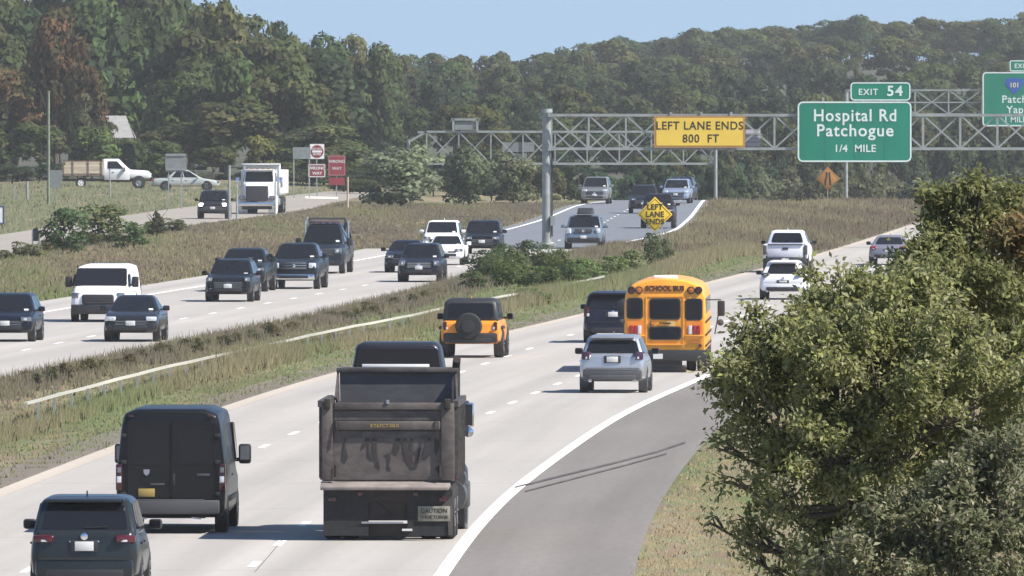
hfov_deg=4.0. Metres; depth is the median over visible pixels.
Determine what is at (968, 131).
broadleaf tree
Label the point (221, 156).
broadleaf tree
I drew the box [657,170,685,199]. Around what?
shrub
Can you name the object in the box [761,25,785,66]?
broadleaf tree
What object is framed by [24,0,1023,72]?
sky
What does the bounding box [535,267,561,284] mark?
weed clump
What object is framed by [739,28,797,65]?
broadleaf tree
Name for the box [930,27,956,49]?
broadleaf tree
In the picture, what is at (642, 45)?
broadleaf tree
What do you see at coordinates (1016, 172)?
shrub
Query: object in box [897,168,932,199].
shrub
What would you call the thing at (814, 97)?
broadleaf tree
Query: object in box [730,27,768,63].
broadleaf tree
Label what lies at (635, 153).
broadleaf tree
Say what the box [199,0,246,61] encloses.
broadleaf tree
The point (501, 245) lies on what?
weed clump
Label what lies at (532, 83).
broadleaf tree
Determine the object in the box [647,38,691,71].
broadleaf tree
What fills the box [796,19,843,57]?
broadleaf tree
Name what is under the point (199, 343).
weed clump
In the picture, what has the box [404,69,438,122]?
broadleaf tree
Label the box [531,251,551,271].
weed clump
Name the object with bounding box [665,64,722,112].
broadleaf tree
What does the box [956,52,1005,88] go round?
broadleaf tree
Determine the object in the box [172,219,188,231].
weed clump
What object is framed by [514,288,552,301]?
weed clump
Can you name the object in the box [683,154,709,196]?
shrub
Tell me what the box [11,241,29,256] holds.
weed clump
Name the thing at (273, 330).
weed clump
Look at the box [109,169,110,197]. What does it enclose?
marker post
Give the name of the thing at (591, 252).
tall grass
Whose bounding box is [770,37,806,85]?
broadleaf tree
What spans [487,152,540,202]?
shrub
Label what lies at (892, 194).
shrub
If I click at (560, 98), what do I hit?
broadleaf tree
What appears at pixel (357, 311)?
weed clump
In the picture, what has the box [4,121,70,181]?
broadleaf tree
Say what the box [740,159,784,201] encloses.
shrub
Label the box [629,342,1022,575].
bank grass
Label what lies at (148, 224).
weed clump
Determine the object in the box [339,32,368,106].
broadleaf tree
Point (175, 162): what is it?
road sign
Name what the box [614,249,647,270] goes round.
weed clump
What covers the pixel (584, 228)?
crossover car
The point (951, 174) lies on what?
shrub
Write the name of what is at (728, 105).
broadleaf tree
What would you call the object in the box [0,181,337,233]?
yard grass
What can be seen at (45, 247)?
weed clump
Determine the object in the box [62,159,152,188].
stake truck
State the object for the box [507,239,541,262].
weed clump
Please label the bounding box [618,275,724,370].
school bus
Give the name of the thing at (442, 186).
shrub
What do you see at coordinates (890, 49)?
broadleaf tree
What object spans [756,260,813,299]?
crossover car
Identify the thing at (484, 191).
shrub
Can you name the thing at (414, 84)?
broadleaf tree
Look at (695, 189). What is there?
crossover car
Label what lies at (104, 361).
weed clump
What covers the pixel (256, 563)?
lane marking
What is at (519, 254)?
weed clump
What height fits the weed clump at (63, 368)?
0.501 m
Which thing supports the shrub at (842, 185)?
on the forest floor
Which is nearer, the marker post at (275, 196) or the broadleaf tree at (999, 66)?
the marker post at (275, 196)
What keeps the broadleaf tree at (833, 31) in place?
on the forest floor
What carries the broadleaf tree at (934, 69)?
on the forest floor
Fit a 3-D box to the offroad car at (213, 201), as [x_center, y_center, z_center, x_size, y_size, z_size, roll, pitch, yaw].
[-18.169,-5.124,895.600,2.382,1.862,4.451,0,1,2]
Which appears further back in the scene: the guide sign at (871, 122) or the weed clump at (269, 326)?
the guide sign at (871, 122)
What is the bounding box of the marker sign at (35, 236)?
[32,228,39,249]
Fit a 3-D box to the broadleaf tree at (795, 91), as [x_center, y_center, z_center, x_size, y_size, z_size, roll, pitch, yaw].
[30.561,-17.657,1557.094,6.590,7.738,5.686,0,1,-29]
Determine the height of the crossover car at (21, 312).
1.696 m
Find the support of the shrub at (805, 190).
on the forest floor
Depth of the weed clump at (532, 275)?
590.09 m
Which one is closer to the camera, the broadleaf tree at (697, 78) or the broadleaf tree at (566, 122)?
the broadleaf tree at (566, 122)
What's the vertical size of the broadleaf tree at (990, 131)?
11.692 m
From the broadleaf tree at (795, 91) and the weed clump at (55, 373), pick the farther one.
the broadleaf tree at (795, 91)
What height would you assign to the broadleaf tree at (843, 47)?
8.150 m
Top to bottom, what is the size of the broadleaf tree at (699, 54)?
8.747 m
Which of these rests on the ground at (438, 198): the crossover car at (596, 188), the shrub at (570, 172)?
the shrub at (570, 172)
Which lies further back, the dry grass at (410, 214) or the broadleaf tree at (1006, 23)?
the broadleaf tree at (1006, 23)
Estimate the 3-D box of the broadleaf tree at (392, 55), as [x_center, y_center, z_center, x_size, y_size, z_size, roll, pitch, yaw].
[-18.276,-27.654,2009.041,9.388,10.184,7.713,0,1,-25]
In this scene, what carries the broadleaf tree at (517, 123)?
on the forest floor
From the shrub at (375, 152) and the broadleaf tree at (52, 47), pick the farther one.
the shrub at (375, 152)
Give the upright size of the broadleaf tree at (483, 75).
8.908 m
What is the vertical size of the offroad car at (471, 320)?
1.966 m
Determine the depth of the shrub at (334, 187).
1092.71 m
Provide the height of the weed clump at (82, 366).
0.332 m
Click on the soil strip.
(28, 472)
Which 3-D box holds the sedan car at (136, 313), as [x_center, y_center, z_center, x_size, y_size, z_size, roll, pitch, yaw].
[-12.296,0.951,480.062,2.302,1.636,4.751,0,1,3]
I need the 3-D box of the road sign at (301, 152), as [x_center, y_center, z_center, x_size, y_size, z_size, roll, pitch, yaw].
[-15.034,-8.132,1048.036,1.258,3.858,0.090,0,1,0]
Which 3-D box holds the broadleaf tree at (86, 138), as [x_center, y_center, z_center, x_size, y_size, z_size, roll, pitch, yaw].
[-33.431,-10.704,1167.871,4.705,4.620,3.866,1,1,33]
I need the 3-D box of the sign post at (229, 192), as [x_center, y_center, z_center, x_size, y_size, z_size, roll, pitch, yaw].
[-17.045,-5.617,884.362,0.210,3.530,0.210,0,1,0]
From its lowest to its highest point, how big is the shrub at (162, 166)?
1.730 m
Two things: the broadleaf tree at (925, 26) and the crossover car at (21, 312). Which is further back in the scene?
the broadleaf tree at (925, 26)
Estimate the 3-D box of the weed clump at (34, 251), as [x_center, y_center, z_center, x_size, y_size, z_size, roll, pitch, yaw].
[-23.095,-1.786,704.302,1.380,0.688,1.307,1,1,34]
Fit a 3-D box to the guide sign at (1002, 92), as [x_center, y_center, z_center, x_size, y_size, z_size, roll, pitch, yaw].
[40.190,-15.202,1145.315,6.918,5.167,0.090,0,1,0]
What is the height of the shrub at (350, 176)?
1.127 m
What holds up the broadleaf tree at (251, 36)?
on the forest floor
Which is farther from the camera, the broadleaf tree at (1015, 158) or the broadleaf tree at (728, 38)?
the broadleaf tree at (728, 38)
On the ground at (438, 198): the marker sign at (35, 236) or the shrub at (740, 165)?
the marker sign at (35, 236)
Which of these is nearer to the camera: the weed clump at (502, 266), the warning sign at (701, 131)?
the weed clump at (502, 266)
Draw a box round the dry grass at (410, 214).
[0,200,578,299]
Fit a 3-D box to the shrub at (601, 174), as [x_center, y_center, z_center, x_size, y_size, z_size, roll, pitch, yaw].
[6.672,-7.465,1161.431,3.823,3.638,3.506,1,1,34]
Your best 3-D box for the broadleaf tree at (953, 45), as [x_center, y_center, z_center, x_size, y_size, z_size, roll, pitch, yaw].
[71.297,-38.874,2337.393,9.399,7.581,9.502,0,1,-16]
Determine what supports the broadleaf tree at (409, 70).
on the forest floor
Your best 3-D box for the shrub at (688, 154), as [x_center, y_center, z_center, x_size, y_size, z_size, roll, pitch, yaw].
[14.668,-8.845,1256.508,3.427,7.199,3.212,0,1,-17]
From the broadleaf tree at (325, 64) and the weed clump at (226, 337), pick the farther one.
the broadleaf tree at (325, 64)
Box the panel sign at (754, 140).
[746,129,760,146]
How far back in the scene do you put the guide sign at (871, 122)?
740.73 m
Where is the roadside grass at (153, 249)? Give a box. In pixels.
[0,231,422,300]
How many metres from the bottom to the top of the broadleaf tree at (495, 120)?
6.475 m
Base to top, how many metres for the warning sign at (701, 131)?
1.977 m
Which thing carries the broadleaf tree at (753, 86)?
on the forest floor
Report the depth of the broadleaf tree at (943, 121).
1572.79 m
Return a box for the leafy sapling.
[977,202,1023,557]
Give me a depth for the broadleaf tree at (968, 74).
1769.70 m
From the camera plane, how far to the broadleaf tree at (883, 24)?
2452.44 m
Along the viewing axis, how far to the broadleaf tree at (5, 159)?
1181.75 m
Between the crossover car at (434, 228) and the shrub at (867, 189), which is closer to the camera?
the crossover car at (434, 228)
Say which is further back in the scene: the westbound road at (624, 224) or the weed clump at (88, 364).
the westbound road at (624, 224)
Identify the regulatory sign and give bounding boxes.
[308,144,325,195]
[328,155,345,195]
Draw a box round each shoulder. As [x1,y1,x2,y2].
[0,217,948,496]
[449,250,1000,575]
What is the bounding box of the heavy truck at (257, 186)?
[236,164,288,213]
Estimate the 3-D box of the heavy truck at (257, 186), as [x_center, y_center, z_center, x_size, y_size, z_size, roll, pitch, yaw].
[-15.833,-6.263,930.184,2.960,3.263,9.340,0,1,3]
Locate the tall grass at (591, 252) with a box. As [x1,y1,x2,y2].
[0,238,671,410]
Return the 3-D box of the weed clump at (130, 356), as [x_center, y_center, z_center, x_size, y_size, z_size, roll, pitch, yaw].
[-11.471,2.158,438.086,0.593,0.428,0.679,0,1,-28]
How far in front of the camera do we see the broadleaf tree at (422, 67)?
2023.52 m
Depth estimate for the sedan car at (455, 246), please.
674.43 m
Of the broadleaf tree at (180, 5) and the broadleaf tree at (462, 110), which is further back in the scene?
the broadleaf tree at (180, 5)
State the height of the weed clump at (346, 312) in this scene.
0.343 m
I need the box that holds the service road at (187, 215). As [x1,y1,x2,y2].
[0,192,385,254]
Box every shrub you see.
[0,163,36,183]
[0,168,9,180]
[29,163,74,181]
[38,206,92,252]
[64,203,128,242]
[100,177,131,182]
[108,221,154,247]
[136,162,164,179]
[161,170,202,177]
[199,173,237,179]
[235,167,242,178]
[277,162,306,183]
[295,167,329,185]
[325,168,358,179]
[326,174,372,183]
[326,179,365,192]
[338,178,381,193]
[357,167,393,189]
[358,144,444,205]
[365,150,394,161]
[417,176,449,195]
[430,157,457,169]
[433,168,452,177]
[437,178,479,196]
[440,142,498,204]
[478,170,495,200]
[481,149,512,172]
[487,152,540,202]
[487,178,531,200]
[490,154,538,171]
[524,152,558,173]
[528,165,566,199]
[553,158,575,169]
[557,160,594,200]
[576,171,618,200]
[578,168,613,173]
[599,158,630,173]
[613,178,627,199]
[615,169,647,199]
[624,153,658,184]
[643,160,669,188]
[647,150,686,181]
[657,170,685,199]
[670,150,699,199]
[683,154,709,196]
[694,174,709,200]
[702,158,737,199]
[712,150,739,180]
[728,167,751,198]
[735,162,744,171]
[735,162,763,185]
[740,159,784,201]
[764,156,793,200]
[767,165,803,201]
[792,169,841,201]
[792,419,1023,575]
[817,170,855,198]
[848,173,895,199]
[870,171,907,198]
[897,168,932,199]
[936,172,969,193]
[984,174,1006,192]
[1003,166,1023,190]
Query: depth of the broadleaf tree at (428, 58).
2030.26 m
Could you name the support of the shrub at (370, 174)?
on the ground at (438, 198)
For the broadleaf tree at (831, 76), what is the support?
on the forest floor
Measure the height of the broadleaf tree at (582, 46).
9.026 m
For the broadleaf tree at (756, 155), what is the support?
on the forest floor
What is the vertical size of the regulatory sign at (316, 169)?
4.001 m
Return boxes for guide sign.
[797,82,911,161]
[982,60,1023,125]
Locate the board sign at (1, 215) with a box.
[0,206,3,225]
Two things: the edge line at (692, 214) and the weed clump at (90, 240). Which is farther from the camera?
the edge line at (692, 214)
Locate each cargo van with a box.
[65,263,140,321]
[115,405,250,531]
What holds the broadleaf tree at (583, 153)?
on the forest floor
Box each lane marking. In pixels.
[20,209,628,350]
[20,334,573,571]
[247,265,883,566]
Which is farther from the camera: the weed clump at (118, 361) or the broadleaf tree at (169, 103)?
the broadleaf tree at (169, 103)
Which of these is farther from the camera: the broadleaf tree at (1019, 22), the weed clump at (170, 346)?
the broadleaf tree at (1019, 22)
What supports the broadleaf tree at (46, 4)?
on the forest floor
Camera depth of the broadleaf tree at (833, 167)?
1329.20 m
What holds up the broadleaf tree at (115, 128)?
on the forest floor
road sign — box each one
[50,170,61,201]
[165,154,185,208]
[293,147,309,197]
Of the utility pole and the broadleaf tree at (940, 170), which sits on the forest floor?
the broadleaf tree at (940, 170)
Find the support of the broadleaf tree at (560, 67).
on the forest floor
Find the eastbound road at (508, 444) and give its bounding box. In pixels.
[0,226,986,575]
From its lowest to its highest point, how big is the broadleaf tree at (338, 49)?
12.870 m
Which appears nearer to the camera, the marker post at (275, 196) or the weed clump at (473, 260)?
the weed clump at (473, 260)
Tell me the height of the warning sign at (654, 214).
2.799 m
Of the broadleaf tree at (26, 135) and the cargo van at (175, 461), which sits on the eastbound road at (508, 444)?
the cargo van at (175, 461)
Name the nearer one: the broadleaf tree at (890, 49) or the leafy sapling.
the leafy sapling
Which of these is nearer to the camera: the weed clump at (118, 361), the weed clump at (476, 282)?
the weed clump at (118, 361)
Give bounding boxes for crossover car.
[0,290,44,341]
[23,491,161,575]
[202,256,261,301]
[394,242,448,281]
[419,218,465,242]
[460,218,506,252]
[561,208,607,248]
[575,331,658,392]
[578,177,613,203]
[625,183,657,212]
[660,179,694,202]
[672,177,697,199]
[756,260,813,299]
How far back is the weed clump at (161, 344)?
451.62 m
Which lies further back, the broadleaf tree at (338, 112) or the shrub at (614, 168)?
the shrub at (614, 168)
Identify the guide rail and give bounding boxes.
[24,276,603,420]
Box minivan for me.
[580,289,626,342]
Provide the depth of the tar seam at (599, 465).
324.64 m
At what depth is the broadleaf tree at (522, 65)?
1984.52 m
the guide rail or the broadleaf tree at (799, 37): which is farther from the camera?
the broadleaf tree at (799, 37)
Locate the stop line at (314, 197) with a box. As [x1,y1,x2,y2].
[305,196,337,198]
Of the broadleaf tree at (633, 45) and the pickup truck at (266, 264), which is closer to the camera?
the pickup truck at (266, 264)
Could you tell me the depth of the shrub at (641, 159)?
1245.88 m
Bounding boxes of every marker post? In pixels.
[26,182,27,199]
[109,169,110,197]
[236,187,237,219]
[274,175,275,217]
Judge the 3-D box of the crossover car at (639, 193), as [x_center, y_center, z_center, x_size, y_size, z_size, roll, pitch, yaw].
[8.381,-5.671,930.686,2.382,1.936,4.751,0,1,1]
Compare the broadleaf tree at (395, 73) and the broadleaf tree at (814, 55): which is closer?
the broadleaf tree at (395, 73)
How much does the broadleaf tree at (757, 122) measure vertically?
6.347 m
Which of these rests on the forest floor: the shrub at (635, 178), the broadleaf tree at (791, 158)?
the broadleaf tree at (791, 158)
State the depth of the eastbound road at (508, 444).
330.85 m
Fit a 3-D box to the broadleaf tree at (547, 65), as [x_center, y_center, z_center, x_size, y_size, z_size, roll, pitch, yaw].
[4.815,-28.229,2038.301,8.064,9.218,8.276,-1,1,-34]
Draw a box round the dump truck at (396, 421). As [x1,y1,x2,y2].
[318,341,473,538]
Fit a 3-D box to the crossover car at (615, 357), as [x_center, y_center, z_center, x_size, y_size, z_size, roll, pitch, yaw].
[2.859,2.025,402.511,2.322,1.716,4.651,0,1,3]
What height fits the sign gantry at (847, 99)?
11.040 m
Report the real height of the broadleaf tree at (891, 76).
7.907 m
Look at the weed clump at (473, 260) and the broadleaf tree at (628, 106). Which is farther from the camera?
the broadleaf tree at (628, 106)
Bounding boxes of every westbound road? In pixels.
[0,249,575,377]
[463,200,707,247]
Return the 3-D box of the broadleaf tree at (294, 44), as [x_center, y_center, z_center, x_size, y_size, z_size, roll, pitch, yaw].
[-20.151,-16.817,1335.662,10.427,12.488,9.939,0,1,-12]
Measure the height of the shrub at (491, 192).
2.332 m
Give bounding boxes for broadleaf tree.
[0,0,34,128]
[0,0,34,164]
[0,5,44,165]
[0,66,42,165]
[0,122,11,165]
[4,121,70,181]
[6,76,97,168]
[20,3,90,167]
[23,0,65,162]
[28,0,149,137]
[34,13,124,156]
[42,0,126,158]
[51,63,113,178]
[68,125,121,178]
[93,117,120,143]
[98,0,169,79]
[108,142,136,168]
[118,137,147,169]
[124,28,245,172]
[125,4,190,151]
[134,140,184,177]
[136,0,199,163]
[137,121,237,158]
[142,68,222,169]
[170,0,203,164]
[175,96,282,173]
[188,145,240,179]
[192,52,259,174]
[194,0,259,171]
[198,0,212,153]
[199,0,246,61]
[233,13,277,146]
[235,13,252,161]
[235,37,324,149]
[239,135,277,175]
[246,128,321,167]
[250,56,328,167]
[251,20,293,41]
[260,35,340,106]
[261,45,376,138]
[267,123,376,184]
[276,84,353,159]
[307,30,354,134]
[329,107,381,167]
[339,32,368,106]
[349,41,412,157]
[352,51,404,62]
[358,129,392,156]
[368,57,411,152]
[384,106,431,159]
[391,53,425,84]
[394,75,429,137]
[404,53,448,65]
[404,64,432,74]
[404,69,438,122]
[414,72,461,156]
[427,54,480,82]
[427,101,481,154]
[431,61,478,103]
[432,84,478,147]
[459,103,513,154]
[469,67,493,98]
[471,94,514,142]
[473,51,517,72]
[481,63,527,111]
[501,116,541,157]
[507,54,545,89]
[510,90,554,141]
[514,74,548,110]
[522,52,558,78]
[531,46,571,70]
[539,116,577,158]
[541,70,588,113]
[542,62,591,100]
[544,84,592,135]
[552,51,596,76]
[553,49,607,104]
[559,134,617,165]
[565,42,594,55]
[573,104,627,162]
[576,74,634,113]
[579,88,624,129]
[585,38,643,93]
[589,35,640,76]
[592,116,645,156]
[604,95,661,144]
[606,145,665,166]
[614,60,662,124]
[618,39,647,51]
[620,53,660,90]
[634,74,688,122]
[637,120,653,154]
[640,37,670,57]
[642,81,696,122]
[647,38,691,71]
[652,54,691,80]
[664,89,717,113]
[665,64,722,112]
[666,27,714,64]
[688,44,732,68]
[696,150,711,160]
[700,48,749,99]
[706,29,743,70]
[706,64,746,112]
[711,97,749,121]
[716,26,770,63]
[718,135,775,171]
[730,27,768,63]
[730,120,751,157]
[736,43,790,89]
[736,72,781,117]
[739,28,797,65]
[741,88,797,139]
[748,111,788,165]
[760,123,820,193]
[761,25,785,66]
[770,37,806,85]
[775,24,823,54]
[776,86,826,133]
[783,58,821,108]
[791,43,848,89]
[793,92,832,176]
[794,162,859,196]
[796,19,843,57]
[806,60,847,100]
[818,14,880,55]
[827,38,864,79]
[831,92,852,100]
[833,74,883,92]
[842,15,871,58]
[849,21,881,63]
[851,162,889,190]
[861,34,922,75]
[866,162,870,173]
[875,21,930,47]
[878,20,910,33]
[880,71,918,108]
[886,145,926,185]
[894,44,946,83]
[901,80,940,141]
[903,62,956,109]
[904,107,939,186]
[911,16,954,50]
[927,87,970,140]
[928,129,970,184]
[930,20,988,64]
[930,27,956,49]
[932,63,984,112]
[934,52,980,92]
[937,109,983,170]
[949,17,1007,65]
[951,97,985,141]
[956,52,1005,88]
[957,135,1008,182]
[964,29,998,56]
[977,18,1023,53]
[977,61,1010,87]
[981,125,1016,165]
[991,39,1023,71]
[1003,126,1023,180]
[1004,20,1019,29]
[1011,19,1023,28]
[1014,11,1023,38]
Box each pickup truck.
[215,246,276,291]
[268,242,328,288]
[637,193,679,227]
[761,228,816,269]
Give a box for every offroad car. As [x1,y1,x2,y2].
[195,190,233,218]
[437,295,512,357]
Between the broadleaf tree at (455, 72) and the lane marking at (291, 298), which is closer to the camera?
the lane marking at (291, 298)
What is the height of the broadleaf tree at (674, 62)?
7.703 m
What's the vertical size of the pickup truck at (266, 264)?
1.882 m
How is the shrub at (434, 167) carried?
on the ground at (438, 198)
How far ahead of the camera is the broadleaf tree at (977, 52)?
2426.28 m
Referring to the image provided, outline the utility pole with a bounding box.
[47,91,49,204]
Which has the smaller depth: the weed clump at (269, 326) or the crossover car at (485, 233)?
the weed clump at (269, 326)
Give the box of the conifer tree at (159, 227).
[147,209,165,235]
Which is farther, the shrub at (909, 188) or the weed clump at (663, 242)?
the shrub at (909, 188)
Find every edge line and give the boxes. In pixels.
[44,200,613,311]
[434,374,709,575]
[634,200,704,240]
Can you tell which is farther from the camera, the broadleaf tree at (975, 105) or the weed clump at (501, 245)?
the broadleaf tree at (975, 105)
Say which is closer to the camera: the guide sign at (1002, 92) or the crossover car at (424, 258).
the crossover car at (424, 258)
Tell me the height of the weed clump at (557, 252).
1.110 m
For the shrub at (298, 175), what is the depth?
1154.74 m
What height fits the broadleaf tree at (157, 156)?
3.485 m
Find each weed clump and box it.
[0,250,15,258]
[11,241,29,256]
[17,244,46,256]
[18,371,34,376]
[29,373,42,384]
[31,242,53,250]
[40,239,59,250]
[42,366,59,382]
[56,362,77,378]
[60,238,85,249]
[76,365,86,373]
[80,358,99,372]
[81,232,103,245]
[96,359,107,368]
[101,230,126,243]
[108,358,125,367]
[119,353,138,364]
[138,349,148,357]
[141,221,156,233]
[146,220,168,234]
[151,217,178,230]
[154,342,166,352]
[166,344,173,352]
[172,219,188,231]
[178,338,191,347]
[191,337,204,351]
[215,335,234,344]
[230,332,241,341]
[247,329,260,339]
[260,322,274,333]
[267,325,281,336]
[284,322,299,329]
[299,316,314,321]
[338,311,356,318]
[351,307,363,316]
[360,301,381,313]
[388,297,400,303]
[407,294,420,301]
[420,290,433,297]
[428,288,446,293]
[458,270,488,287]
[462,248,497,271]
[476,253,503,275]
[477,255,503,276]
[485,247,505,260]
[489,262,528,285]
[490,259,501,281]
[492,242,511,257]
[492,262,518,287]
[503,248,518,261]
[504,255,530,276]
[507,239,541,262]
[508,250,530,269]
[514,266,563,286]
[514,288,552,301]
[528,243,557,266]
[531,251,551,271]
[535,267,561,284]
[541,252,576,274]
[548,250,568,268]
[558,257,607,280]
[559,259,575,282]
[564,265,591,281]
[567,267,594,282]
[586,258,603,279]
[596,255,630,278]
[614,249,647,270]
[640,232,665,263]
[655,238,674,260]
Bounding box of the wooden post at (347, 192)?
[347,177,348,207]
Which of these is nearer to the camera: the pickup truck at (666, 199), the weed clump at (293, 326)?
the weed clump at (293, 326)
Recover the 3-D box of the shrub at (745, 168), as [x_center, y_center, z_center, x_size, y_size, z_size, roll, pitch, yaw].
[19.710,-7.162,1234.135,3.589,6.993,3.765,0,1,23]
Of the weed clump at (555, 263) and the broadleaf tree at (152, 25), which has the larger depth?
the broadleaf tree at (152, 25)
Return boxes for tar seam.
[515,442,684,487]
[525,453,666,491]
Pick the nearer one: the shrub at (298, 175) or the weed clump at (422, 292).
the weed clump at (422, 292)
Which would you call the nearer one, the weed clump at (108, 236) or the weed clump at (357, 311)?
the weed clump at (357, 311)
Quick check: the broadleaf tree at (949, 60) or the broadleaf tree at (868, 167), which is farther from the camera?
the broadleaf tree at (949, 60)
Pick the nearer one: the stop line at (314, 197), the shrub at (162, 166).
the stop line at (314, 197)
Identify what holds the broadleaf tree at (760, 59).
on the forest floor
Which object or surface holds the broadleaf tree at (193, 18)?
on the forest floor
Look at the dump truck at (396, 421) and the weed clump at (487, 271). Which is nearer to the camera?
the dump truck at (396, 421)
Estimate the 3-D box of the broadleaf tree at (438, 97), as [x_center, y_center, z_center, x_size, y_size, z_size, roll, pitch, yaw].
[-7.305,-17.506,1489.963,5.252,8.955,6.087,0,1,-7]
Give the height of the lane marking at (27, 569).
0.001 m
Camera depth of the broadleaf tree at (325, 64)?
1270.68 m
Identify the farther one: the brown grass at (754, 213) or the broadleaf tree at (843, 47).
the broadleaf tree at (843, 47)
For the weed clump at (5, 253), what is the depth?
691.63 m
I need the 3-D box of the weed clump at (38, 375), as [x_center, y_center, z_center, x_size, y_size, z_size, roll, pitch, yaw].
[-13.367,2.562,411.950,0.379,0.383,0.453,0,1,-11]
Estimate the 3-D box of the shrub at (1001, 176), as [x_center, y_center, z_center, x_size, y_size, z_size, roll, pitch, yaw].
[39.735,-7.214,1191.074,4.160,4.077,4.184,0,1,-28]
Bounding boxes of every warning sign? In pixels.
[637,197,671,242]
[654,112,744,150]
[816,167,838,197]
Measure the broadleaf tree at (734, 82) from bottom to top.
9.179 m
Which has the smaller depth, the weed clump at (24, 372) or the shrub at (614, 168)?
the weed clump at (24, 372)
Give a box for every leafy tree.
[686,244,1023,575]
[856,160,1023,565]
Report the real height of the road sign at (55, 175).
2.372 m
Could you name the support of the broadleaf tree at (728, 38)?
on the forest floor
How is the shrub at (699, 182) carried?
on the ground at (438, 198)
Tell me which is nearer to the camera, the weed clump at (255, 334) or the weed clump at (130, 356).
the weed clump at (130, 356)
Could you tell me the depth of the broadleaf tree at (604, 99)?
1612.07 m
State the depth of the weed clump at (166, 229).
802.89 m
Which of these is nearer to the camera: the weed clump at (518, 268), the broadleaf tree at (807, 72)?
the weed clump at (518, 268)
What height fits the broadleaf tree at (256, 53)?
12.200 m
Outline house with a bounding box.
[100,116,135,142]
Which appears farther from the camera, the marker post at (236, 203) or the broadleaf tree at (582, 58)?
the broadleaf tree at (582, 58)
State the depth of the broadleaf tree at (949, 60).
1995.28 m
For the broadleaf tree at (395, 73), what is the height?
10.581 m
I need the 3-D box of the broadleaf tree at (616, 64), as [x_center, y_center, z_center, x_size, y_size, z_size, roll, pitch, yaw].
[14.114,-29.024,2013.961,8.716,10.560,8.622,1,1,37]
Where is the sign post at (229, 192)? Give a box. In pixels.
[228,166,230,220]
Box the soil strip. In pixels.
[0,221,919,487]
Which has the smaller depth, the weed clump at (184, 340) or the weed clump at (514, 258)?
the weed clump at (184, 340)
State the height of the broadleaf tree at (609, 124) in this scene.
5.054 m
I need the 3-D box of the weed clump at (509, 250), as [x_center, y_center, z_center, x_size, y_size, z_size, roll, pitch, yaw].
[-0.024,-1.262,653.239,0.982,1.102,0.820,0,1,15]
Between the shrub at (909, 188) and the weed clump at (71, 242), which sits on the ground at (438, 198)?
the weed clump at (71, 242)
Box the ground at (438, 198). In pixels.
[0,178,1023,575]
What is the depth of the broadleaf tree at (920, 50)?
2020.99 m
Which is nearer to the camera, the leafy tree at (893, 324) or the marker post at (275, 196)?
the leafy tree at (893, 324)
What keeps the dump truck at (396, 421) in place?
on the eastbound road at (508, 444)
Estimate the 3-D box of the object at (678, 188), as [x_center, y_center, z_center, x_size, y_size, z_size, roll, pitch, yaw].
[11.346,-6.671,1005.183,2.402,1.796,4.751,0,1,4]
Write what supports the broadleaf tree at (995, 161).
on the forest floor
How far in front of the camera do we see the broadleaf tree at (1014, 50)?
2007.65 m
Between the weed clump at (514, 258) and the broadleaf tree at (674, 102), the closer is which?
the weed clump at (514, 258)
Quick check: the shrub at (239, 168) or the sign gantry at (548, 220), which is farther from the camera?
the shrub at (239, 168)
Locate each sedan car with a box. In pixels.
[99,292,169,341]
[151,170,220,190]
[381,238,422,271]
[423,235,470,264]
[866,233,906,264]
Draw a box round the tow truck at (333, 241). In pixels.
[296,217,353,273]
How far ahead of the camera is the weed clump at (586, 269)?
601.94 m
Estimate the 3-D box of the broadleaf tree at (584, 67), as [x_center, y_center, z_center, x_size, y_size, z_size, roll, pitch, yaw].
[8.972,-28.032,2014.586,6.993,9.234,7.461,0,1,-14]
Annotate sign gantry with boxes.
[407,118,716,197]
[538,109,1023,248]
[845,89,981,198]
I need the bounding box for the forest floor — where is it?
[2,60,1005,195]
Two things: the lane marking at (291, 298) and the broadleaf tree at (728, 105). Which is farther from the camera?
the broadleaf tree at (728, 105)
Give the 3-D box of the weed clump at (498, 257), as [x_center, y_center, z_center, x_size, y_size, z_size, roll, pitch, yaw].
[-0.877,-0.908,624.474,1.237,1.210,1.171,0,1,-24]
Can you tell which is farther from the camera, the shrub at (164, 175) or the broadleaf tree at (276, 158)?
the broadleaf tree at (276, 158)
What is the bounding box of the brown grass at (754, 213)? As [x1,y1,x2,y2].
[587,192,1023,253]
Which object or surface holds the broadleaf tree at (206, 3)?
on the forest floor
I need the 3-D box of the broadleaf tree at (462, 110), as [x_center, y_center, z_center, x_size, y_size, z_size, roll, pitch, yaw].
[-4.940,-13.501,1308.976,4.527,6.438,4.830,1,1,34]
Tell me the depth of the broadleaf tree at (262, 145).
1119.11 m
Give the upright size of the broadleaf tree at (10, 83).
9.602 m

